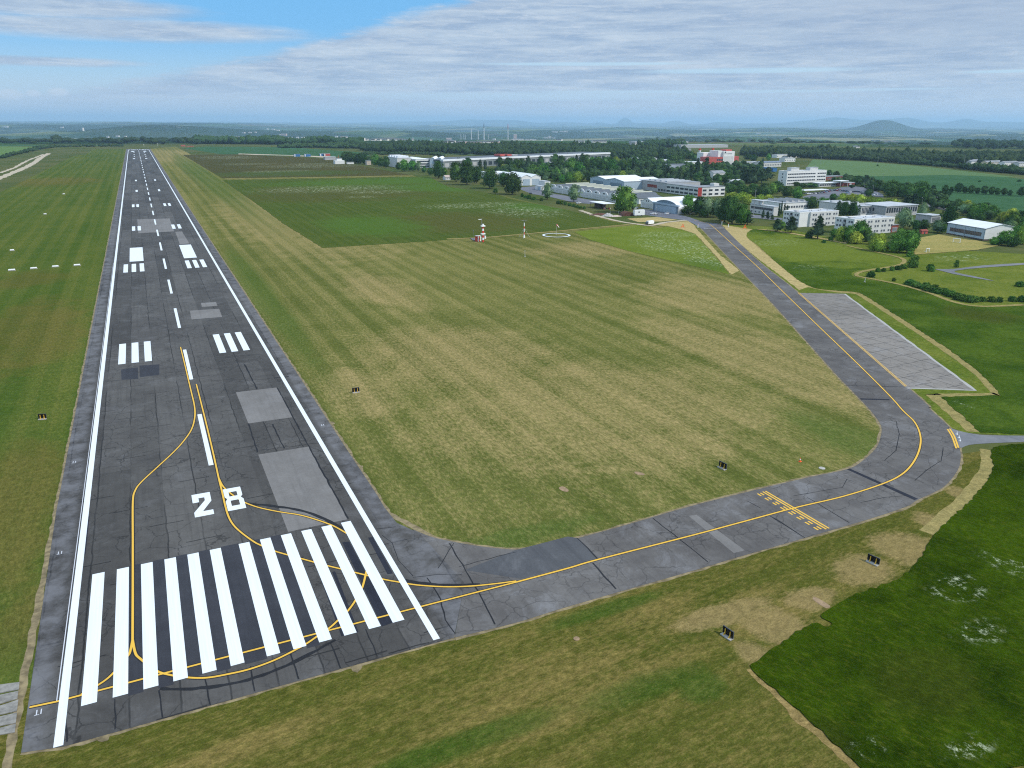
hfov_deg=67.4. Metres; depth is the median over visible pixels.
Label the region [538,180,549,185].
end annex
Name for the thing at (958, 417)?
pale strip
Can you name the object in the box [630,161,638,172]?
pine tree
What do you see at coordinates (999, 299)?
shrub
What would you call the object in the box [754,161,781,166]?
pale offices
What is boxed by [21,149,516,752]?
runway
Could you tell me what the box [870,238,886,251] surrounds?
broadleaf tree
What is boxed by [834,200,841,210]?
pine tree
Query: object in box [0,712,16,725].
concrete slab
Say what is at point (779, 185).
broadleaf tree
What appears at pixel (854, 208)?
broadleaf tree
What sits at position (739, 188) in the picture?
broadleaf tree
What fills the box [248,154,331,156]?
bare field
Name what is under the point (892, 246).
broadleaf tree
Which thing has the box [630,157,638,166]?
broadleaf tree
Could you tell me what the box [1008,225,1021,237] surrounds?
broadleaf tree
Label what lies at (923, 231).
play hut
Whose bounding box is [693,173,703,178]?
broadleaf tree
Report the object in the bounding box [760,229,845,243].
road
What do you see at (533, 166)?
broadleaf tree
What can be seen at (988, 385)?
pale strip
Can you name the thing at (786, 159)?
white gate lodge
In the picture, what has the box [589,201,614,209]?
open shed
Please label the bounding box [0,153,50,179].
dirt track
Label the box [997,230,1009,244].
broadleaf tree
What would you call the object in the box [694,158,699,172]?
conifer tree
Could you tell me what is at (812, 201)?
broadleaf tree
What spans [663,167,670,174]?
pine tree
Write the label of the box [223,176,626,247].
meadow
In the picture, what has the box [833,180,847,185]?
entrance canopy
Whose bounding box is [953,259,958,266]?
shrub
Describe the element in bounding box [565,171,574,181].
broadleaf tree
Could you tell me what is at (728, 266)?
hay ground
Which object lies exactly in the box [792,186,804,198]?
broadleaf tree
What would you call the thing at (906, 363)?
apron
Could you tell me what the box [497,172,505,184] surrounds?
broadleaf tree
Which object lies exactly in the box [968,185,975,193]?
broadleaf tree
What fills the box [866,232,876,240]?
birch tree
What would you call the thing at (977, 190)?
broadleaf tree
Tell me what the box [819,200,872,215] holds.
long hall
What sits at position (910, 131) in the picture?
terrain
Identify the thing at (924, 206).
birch tree
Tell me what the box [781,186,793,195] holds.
broadleaf tree
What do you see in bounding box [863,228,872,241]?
broadleaf tree
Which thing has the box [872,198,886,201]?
broadleaf tree
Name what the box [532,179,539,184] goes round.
hangar door
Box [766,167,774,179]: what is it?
pine tree
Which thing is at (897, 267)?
shrub
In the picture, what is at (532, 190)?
hangar yard
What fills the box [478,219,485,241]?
glide path mast
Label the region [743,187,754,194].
broadleaf tree
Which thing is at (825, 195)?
car park
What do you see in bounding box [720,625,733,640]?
taxiway sign
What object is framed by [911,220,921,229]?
broadleaf tree
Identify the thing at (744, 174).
pine tree
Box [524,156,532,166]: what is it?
pine tree
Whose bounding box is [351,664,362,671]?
bare dirt
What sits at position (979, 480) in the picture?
pale strip
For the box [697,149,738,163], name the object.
heating plant
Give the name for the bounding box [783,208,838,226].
dormitory
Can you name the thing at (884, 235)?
broadleaf tree
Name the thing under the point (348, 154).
broadleaf tree
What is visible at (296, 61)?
sky
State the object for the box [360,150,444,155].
undergrowth
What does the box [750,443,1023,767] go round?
dark meadow
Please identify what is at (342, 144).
tree belt
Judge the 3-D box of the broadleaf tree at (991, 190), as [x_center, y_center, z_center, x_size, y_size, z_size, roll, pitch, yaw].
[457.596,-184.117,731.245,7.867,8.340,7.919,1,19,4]
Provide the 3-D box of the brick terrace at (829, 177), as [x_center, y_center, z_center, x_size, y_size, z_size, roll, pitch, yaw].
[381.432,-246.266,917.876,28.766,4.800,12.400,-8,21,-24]
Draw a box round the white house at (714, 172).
[708,170,725,180]
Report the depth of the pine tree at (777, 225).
477.21 m
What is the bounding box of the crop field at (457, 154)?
[409,153,474,154]
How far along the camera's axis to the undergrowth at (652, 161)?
949.69 m
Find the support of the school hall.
on the terrain at (910, 131)
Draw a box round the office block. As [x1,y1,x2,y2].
[778,165,826,185]
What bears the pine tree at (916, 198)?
on the terrain at (910, 131)
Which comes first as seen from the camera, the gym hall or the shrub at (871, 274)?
the shrub at (871, 274)
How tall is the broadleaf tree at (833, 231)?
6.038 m
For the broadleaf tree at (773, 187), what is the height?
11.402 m
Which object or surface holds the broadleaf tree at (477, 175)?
on the terrain at (910, 131)
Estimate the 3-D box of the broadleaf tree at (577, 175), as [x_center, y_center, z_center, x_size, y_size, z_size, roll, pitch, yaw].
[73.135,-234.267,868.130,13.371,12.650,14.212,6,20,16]
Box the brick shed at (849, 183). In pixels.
[843,182,854,185]
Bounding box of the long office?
[641,178,724,196]
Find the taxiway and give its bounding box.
[413,220,960,636]
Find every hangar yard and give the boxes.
[521,186,594,203]
[639,209,716,228]
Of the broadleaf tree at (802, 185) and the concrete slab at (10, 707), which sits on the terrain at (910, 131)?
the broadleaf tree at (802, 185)
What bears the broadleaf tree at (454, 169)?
on the terrain at (910, 131)
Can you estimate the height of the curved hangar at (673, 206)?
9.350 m
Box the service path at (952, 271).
[936,263,1023,280]
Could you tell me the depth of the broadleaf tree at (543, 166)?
944.39 m
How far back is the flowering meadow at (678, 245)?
429.04 m
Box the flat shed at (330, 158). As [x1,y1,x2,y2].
[323,156,335,159]
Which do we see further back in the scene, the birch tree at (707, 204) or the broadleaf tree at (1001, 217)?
the birch tree at (707, 204)
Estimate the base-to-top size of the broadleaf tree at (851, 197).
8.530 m
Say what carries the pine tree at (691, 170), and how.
on the terrain at (910, 131)
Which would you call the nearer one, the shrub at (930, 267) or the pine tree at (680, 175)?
the shrub at (930, 267)
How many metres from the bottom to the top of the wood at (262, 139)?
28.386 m
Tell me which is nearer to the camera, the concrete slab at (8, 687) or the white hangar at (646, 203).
the concrete slab at (8, 687)
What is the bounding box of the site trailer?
[633,210,644,215]
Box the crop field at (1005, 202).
[826,173,1023,211]
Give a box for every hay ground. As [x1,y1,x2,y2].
[627,217,674,221]
[660,221,738,273]
[723,225,808,289]
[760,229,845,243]
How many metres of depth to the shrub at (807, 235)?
450.18 m
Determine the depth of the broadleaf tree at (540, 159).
1066.95 m
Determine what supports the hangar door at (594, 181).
in the white roof hall
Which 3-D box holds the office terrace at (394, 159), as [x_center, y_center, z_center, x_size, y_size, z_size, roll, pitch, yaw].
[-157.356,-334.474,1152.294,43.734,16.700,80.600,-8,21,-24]
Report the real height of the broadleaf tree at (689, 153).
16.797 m
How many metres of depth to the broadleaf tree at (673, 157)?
1284.70 m
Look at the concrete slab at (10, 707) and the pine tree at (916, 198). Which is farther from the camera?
the pine tree at (916, 198)
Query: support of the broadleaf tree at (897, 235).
on the lawn at (1004, 279)
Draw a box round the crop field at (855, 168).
[805,159,1021,177]
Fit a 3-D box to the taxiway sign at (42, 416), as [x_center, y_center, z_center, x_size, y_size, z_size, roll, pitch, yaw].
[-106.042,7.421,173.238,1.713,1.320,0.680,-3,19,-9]
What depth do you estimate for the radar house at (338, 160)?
1218.35 m
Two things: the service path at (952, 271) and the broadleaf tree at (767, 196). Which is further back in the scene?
the broadleaf tree at (767, 196)
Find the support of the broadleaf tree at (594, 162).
on the terrain at (910, 131)
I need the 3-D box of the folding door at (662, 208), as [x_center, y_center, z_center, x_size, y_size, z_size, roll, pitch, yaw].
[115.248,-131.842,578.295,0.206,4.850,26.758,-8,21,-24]
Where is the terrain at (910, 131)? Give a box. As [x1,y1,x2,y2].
[0,117,1023,632]
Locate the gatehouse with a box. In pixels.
[813,182,839,186]
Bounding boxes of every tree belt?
[277,140,387,147]
[898,158,1023,174]
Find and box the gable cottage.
[443,175,449,179]
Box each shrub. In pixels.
[804,231,812,237]
[865,271,875,277]
[895,265,902,269]
[904,279,914,285]
[907,254,919,267]
[911,283,922,287]
[923,286,937,291]
[926,264,934,271]
[945,290,955,297]
[952,293,965,300]
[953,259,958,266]
[961,296,977,302]
[973,296,980,301]
[980,296,986,301]
[986,296,996,302]
[996,297,1003,301]
[1008,296,1016,301]
[1014,281,1023,286]
[1016,295,1023,302]
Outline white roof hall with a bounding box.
[590,175,657,189]
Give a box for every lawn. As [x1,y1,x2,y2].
[0,149,125,694]
[0,451,1023,767]
[151,147,879,547]
[721,223,1023,435]
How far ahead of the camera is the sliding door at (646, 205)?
606.56 m
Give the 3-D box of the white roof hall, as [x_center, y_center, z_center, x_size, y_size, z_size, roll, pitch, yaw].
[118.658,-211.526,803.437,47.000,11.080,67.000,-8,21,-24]
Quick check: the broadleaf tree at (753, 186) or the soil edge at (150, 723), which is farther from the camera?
the broadleaf tree at (753, 186)
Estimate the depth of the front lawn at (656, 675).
90.27 m
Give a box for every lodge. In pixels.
[772,154,797,157]
[779,158,795,161]
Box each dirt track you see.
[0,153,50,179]
[0,154,43,172]
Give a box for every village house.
[998,161,1010,165]
[1013,161,1023,166]
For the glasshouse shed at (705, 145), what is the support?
on the terrain at (910, 131)
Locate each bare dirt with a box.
[95,734,111,741]
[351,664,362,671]
[559,486,568,491]
[813,597,829,607]
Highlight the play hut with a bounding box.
[919,229,927,233]
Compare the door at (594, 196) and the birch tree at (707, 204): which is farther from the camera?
the door at (594, 196)
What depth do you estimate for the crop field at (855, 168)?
1124.07 m
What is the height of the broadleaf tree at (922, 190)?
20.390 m
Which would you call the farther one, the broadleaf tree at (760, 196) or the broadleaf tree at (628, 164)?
the broadleaf tree at (628, 164)
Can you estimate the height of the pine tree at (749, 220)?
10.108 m
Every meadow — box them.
[184,154,407,177]
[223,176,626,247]
[575,225,728,273]
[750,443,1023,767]
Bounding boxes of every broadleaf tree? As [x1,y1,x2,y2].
[339,151,346,161]
[343,152,352,161]
[350,153,357,163]
[354,153,362,163]
[361,154,367,163]
[371,154,380,164]
[376,157,382,165]
[380,156,389,166]
[398,159,409,170]
[408,161,416,170]
[431,160,444,177]
[448,162,460,181]
[455,160,476,184]
[472,166,480,182]
[478,167,499,188]
[495,157,503,166]
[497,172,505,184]
[499,172,523,194]
[504,157,511,164]
[510,159,522,168]
[528,164,537,170]
[537,156,544,163]
[537,163,549,170]
[549,161,557,166]
[550,153,558,160]
[556,155,564,166]
[558,174,565,181]
[564,157,576,168]
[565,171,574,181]
[572,171,582,181]
[573,162,585,170]
[580,154,590,161]
[582,160,590,170]
[585,171,595,181]
[590,158,598,168]
[596,160,607,170]
[605,159,618,169]
[610,185,636,210]
[618,160,624,170]
[623,162,631,167]
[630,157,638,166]
[669,154,680,160]
[681,206,691,213]
[682,194,694,209]
[686,151,693,159]
[691,153,696,160]
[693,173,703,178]
[693,196,705,215]
[698,208,707,216]
[714,175,723,181]
[715,196,729,221]
[723,172,732,183]
[724,192,737,197]
[724,196,741,223]
[725,184,736,192]
[732,184,747,192]
[734,204,751,224]
[735,191,748,200]
[741,194,754,203]
[743,154,750,158]
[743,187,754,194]
[748,184,757,194]
[749,154,757,160]
[754,186,764,195]
[755,194,765,199]
[758,183,769,188]
[760,187,773,195]
[764,194,773,199]
[768,183,777,193]
[773,181,783,192]
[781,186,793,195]
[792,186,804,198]
[798,183,806,187]
[807,196,819,207]
[829,193,838,199]
[830,228,837,237]
[835,226,846,241]
[837,201,850,215]
[838,193,847,200]
[840,225,857,241]
[846,193,857,201]
[848,201,860,215]
[849,231,863,243]
[851,175,862,184]
[852,220,871,236]
[853,194,866,202]
[862,196,875,202]
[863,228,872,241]
[864,189,873,195]
[868,179,883,187]
[868,233,883,250]
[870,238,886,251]
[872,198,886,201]
[880,233,886,242]
[881,180,899,195]
[887,228,907,251]
[887,239,898,251]
[895,183,905,196]
[898,230,920,252]
[900,183,916,194]
[909,180,931,202]
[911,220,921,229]
[912,229,920,248]
[919,219,929,228]
[939,205,958,225]
[942,184,948,191]
[952,198,962,205]
[954,183,963,192]
[962,186,968,192]
[965,211,976,219]
[967,203,978,213]
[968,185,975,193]
[974,187,980,193]
[974,203,987,215]
[975,213,986,220]
[980,186,987,193]
[981,205,1001,219]
[988,186,995,193]
[989,237,1000,244]
[994,188,1000,194]
[996,211,1008,222]
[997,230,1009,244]
[1000,188,1007,194]
[1003,234,1015,245]
[1004,211,1022,222]
[1005,236,1021,246]
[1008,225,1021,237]
[1016,187,1023,195]
[1016,225,1023,244]
[1018,216,1023,225]
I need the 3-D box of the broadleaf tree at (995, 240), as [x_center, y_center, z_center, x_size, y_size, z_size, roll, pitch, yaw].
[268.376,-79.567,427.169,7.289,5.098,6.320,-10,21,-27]
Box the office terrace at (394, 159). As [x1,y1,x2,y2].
[386,155,428,167]
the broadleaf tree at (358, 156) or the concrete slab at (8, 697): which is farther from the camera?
the broadleaf tree at (358, 156)
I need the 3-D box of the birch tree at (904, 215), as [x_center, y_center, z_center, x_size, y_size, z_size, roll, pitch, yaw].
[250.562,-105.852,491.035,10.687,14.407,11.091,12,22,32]
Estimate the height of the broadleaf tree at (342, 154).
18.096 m
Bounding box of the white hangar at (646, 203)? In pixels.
[641,196,683,208]
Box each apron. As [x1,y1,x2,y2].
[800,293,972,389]
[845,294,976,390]
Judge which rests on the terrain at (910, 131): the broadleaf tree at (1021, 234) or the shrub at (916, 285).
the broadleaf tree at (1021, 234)
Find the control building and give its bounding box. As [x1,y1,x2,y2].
[750,199,778,215]
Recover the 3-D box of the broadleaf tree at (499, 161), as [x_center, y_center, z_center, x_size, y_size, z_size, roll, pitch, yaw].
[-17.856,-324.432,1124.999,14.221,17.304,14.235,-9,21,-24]
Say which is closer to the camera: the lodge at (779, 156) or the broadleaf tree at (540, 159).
the broadleaf tree at (540, 159)
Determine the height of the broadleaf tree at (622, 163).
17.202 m
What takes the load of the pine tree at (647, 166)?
on the terrain at (910, 131)
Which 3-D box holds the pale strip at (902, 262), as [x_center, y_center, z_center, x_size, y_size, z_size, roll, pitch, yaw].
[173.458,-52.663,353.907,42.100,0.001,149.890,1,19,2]
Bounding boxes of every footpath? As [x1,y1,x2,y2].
[239,175,411,178]
[448,224,629,238]
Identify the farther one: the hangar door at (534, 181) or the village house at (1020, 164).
the village house at (1020, 164)
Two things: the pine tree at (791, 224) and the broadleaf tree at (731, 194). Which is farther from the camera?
the broadleaf tree at (731, 194)
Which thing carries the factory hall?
on the terrain at (910, 131)
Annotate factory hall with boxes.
[591,140,606,142]
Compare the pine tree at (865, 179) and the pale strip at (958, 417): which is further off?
the pine tree at (865, 179)
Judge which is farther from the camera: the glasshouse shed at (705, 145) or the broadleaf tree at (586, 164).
the glasshouse shed at (705, 145)
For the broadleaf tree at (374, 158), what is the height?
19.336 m
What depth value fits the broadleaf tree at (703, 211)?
545.80 m
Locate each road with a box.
[751,215,781,219]
[951,429,1023,447]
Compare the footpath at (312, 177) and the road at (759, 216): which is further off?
the footpath at (312, 177)
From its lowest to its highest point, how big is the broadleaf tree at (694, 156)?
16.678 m
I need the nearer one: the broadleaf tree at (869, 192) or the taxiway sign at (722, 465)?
the taxiway sign at (722, 465)
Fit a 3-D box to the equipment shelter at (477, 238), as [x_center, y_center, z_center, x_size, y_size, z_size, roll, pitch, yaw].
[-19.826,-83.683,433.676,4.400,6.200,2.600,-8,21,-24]
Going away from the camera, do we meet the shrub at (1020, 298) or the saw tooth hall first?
the shrub at (1020, 298)
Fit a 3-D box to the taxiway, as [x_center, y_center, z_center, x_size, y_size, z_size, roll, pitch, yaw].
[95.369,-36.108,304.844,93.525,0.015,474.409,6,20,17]
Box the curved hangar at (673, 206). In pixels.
[652,198,696,213]
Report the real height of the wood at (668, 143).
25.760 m
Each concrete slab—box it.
[0,682,19,692]
[0,691,18,703]
[0,700,17,714]
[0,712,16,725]
[0,724,15,734]
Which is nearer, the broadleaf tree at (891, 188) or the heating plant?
the broadleaf tree at (891, 188)
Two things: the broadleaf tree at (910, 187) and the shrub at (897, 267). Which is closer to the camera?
the shrub at (897, 267)
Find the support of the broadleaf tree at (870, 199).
on the terrain at (910, 131)
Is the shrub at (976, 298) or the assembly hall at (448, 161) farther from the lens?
the assembly hall at (448, 161)
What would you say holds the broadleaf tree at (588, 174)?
on the terrain at (910, 131)
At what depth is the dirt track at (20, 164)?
1174.00 m
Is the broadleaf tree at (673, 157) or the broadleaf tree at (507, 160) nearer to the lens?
the broadleaf tree at (507, 160)
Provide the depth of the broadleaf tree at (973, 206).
557.43 m
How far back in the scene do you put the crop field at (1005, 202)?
853.56 m
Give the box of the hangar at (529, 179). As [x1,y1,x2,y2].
[499,171,540,185]
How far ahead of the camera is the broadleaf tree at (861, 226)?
438.22 m
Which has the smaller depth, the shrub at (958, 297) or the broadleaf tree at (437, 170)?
the shrub at (958, 297)
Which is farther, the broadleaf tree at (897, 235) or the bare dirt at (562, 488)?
the broadleaf tree at (897, 235)
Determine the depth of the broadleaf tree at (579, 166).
969.24 m
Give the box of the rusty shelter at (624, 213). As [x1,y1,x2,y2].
[619,211,633,215]
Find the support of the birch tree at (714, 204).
on the terrain at (910, 131)
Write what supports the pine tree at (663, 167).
on the terrain at (910, 131)
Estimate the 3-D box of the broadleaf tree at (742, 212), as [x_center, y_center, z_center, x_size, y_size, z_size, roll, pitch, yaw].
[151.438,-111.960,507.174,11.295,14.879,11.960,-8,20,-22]
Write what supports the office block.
on the terrain at (910, 131)
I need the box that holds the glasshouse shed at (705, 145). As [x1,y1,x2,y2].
[673,144,727,147]
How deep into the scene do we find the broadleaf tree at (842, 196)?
651.96 m
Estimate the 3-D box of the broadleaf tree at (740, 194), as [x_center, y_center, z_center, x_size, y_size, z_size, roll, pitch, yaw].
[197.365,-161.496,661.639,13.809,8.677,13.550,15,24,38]
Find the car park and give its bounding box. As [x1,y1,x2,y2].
[803,186,882,200]
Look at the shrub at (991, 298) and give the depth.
290.69 m
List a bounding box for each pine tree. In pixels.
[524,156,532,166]
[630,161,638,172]
[643,162,650,170]
[660,163,666,170]
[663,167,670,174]
[675,166,683,178]
[683,172,690,179]
[689,165,693,179]
[739,166,749,181]
[744,210,754,224]
[746,166,760,182]
[757,168,769,182]
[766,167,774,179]
[772,218,782,230]
[783,216,797,232]
[809,215,825,238]
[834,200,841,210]
[858,175,871,185]
[901,194,915,203]
[911,193,920,206]
[929,204,935,211]
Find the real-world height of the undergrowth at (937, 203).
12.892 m
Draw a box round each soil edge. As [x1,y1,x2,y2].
[2,152,125,767]
[20,637,455,754]
[153,153,881,548]
[454,246,963,639]
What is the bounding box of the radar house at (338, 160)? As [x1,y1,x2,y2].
[333,157,344,163]
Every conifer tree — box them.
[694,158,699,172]
[702,157,709,172]
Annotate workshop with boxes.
[636,194,661,203]
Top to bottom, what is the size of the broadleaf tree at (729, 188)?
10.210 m
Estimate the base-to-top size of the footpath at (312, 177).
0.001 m
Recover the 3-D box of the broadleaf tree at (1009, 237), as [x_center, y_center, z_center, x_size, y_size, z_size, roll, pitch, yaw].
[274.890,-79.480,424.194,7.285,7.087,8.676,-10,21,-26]
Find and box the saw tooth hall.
[763,197,809,209]
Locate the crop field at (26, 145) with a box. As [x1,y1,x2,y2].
[0,145,97,145]
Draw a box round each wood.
[0,134,202,143]
[192,134,365,143]
[359,138,688,158]
[637,138,687,146]
[642,136,933,144]
[740,144,1023,163]
[951,138,1023,148]
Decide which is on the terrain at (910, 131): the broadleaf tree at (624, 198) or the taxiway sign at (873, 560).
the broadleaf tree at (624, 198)
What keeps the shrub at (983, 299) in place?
on the lawn at (1004, 279)
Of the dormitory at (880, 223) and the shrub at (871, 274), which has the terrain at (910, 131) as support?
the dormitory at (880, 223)
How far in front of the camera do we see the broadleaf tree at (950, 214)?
496.11 m
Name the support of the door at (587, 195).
in the arched hangar row
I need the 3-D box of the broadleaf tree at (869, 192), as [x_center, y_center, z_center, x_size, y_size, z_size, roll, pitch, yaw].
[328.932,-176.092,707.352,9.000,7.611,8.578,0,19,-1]
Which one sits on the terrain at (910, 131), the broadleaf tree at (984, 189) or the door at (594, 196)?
the broadleaf tree at (984, 189)
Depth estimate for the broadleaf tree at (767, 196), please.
654.38 m
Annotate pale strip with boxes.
[747,669,859,767]
[752,242,999,396]
[845,245,1023,306]
[919,449,993,534]
[926,395,978,431]
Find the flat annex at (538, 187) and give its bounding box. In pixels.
[535,185,544,189]
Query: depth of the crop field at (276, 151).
1729.18 m
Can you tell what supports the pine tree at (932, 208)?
on the terrain at (910, 131)
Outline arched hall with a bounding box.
[430,156,437,167]
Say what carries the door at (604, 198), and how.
in the arched hangar row
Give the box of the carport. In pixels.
[803,189,828,192]
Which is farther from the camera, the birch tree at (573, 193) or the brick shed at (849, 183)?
the brick shed at (849, 183)
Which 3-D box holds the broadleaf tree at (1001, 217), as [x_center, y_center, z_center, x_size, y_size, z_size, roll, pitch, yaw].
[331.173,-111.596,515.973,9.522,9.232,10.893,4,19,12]
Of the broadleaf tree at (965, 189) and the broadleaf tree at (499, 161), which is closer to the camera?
the broadleaf tree at (965, 189)
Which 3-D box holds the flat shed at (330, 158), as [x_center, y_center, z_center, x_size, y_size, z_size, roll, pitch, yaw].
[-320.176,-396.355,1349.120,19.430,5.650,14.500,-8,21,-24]
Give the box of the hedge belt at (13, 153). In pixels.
[0,144,123,157]
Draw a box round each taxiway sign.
[38,414,46,419]
[352,387,359,392]
[717,460,726,470]
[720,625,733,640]
[866,553,879,566]
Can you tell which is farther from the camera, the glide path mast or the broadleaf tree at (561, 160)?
the broadleaf tree at (561, 160)
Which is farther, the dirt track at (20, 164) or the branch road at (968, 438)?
the dirt track at (20, 164)
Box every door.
[523,179,529,185]
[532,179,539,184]
[585,193,590,197]
[592,194,598,199]
[593,180,602,183]
[600,195,606,200]
[610,182,621,186]
[642,202,651,208]
[654,204,675,213]
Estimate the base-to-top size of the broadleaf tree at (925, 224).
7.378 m
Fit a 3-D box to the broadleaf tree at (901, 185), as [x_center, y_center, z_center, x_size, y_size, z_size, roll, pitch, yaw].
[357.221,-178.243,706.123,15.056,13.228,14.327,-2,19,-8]
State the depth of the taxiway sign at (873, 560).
117.68 m
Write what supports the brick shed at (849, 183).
on the terrain at (910, 131)
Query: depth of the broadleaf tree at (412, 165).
1048.69 m
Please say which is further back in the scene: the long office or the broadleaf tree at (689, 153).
the broadleaf tree at (689, 153)
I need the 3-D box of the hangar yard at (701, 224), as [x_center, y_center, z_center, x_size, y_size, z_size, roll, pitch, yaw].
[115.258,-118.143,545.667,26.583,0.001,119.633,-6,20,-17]
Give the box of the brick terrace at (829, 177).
[826,175,842,179]
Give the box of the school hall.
[866,201,918,215]
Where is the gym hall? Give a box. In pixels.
[946,218,1013,240]
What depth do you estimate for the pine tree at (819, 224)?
444.58 m
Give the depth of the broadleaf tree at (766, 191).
690.20 m
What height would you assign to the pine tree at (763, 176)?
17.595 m
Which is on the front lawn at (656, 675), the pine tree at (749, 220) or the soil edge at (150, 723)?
the soil edge at (150, 723)
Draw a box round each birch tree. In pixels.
[415,161,421,170]
[541,182,553,199]
[542,174,548,180]
[568,184,582,201]
[631,195,637,208]
[703,196,713,217]
[712,197,719,217]
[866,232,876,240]
[895,207,912,227]
[918,202,928,212]
[930,220,946,232]
[958,204,968,213]
[1003,221,1015,226]
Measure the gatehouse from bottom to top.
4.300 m
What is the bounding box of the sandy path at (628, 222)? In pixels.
[578,210,687,225]
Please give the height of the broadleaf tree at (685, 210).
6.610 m
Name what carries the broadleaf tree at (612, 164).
on the terrain at (910, 131)
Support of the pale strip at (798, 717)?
on the front lawn at (656, 675)
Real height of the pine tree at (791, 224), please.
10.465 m
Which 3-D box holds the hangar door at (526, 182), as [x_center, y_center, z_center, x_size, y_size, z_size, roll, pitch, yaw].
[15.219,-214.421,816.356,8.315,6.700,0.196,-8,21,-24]
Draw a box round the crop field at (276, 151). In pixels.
[184,147,368,156]
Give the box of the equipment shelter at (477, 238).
[473,230,480,241]
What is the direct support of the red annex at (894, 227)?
on the terrain at (910, 131)
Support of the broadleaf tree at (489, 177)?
on the terrain at (910, 131)
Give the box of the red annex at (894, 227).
[890,224,898,232]
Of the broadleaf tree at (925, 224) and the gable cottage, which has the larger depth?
the gable cottage
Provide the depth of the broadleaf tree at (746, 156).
1405.56 m
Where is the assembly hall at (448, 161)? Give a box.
[426,152,610,167]
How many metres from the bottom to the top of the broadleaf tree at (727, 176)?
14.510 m
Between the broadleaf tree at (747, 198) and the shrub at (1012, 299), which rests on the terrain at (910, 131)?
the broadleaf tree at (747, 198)
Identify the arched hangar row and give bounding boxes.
[550,182,657,202]
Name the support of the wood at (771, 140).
on the terrain at (910, 131)
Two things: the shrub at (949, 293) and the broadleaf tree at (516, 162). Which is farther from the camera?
the broadleaf tree at (516, 162)
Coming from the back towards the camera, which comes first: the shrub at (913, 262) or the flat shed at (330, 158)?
the flat shed at (330, 158)
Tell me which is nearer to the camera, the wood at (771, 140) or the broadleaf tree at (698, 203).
the broadleaf tree at (698, 203)
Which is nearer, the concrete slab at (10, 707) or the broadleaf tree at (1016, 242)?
the concrete slab at (10, 707)
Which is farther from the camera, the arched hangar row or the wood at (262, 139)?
the wood at (262, 139)
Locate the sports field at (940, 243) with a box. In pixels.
[914,233,999,254]
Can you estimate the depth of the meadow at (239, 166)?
1122.12 m
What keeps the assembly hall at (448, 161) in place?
on the terrain at (910, 131)
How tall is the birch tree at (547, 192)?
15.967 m
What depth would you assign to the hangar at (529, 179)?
819.06 m
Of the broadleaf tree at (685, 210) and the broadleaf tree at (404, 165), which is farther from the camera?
the broadleaf tree at (404, 165)
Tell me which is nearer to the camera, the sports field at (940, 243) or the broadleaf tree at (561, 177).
the sports field at (940, 243)
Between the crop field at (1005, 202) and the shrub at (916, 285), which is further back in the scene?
the crop field at (1005, 202)
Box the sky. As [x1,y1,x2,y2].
[0,0,1023,123]
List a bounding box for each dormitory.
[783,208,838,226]
[834,214,894,232]
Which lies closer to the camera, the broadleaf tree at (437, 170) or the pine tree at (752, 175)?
the pine tree at (752, 175)
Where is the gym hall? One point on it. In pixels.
(981, 230)
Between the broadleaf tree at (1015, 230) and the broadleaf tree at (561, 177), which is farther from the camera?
the broadleaf tree at (561, 177)
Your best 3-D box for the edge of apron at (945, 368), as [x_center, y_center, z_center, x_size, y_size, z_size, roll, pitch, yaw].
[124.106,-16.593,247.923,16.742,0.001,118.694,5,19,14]
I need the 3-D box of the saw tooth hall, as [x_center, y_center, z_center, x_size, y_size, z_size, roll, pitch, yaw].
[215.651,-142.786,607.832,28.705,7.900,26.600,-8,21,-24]
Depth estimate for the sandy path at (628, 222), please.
528.12 m
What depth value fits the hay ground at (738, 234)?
394.36 m
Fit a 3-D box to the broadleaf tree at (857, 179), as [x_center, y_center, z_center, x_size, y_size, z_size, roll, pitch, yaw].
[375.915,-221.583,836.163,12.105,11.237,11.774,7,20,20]
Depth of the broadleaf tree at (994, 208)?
539.05 m
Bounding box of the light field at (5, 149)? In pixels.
[0,146,31,154]
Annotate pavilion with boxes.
[915,213,940,222]
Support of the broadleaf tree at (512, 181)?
on the terrain at (910, 131)
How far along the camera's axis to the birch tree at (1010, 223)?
463.50 m
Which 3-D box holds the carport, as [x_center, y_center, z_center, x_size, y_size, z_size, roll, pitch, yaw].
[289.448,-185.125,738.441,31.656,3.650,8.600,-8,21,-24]
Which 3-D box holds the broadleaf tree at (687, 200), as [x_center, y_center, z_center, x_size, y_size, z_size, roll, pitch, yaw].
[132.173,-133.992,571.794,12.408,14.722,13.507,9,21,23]
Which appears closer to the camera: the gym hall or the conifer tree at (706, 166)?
the gym hall
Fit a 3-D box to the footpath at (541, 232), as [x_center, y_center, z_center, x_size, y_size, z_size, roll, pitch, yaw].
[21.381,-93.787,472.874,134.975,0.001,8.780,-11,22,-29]
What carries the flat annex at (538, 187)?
on the terrain at (910, 131)
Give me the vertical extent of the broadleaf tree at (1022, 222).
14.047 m
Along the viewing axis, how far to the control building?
568.03 m
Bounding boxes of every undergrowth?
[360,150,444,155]
[494,155,762,188]
[828,173,1022,227]
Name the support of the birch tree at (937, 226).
on the terrain at (910, 131)

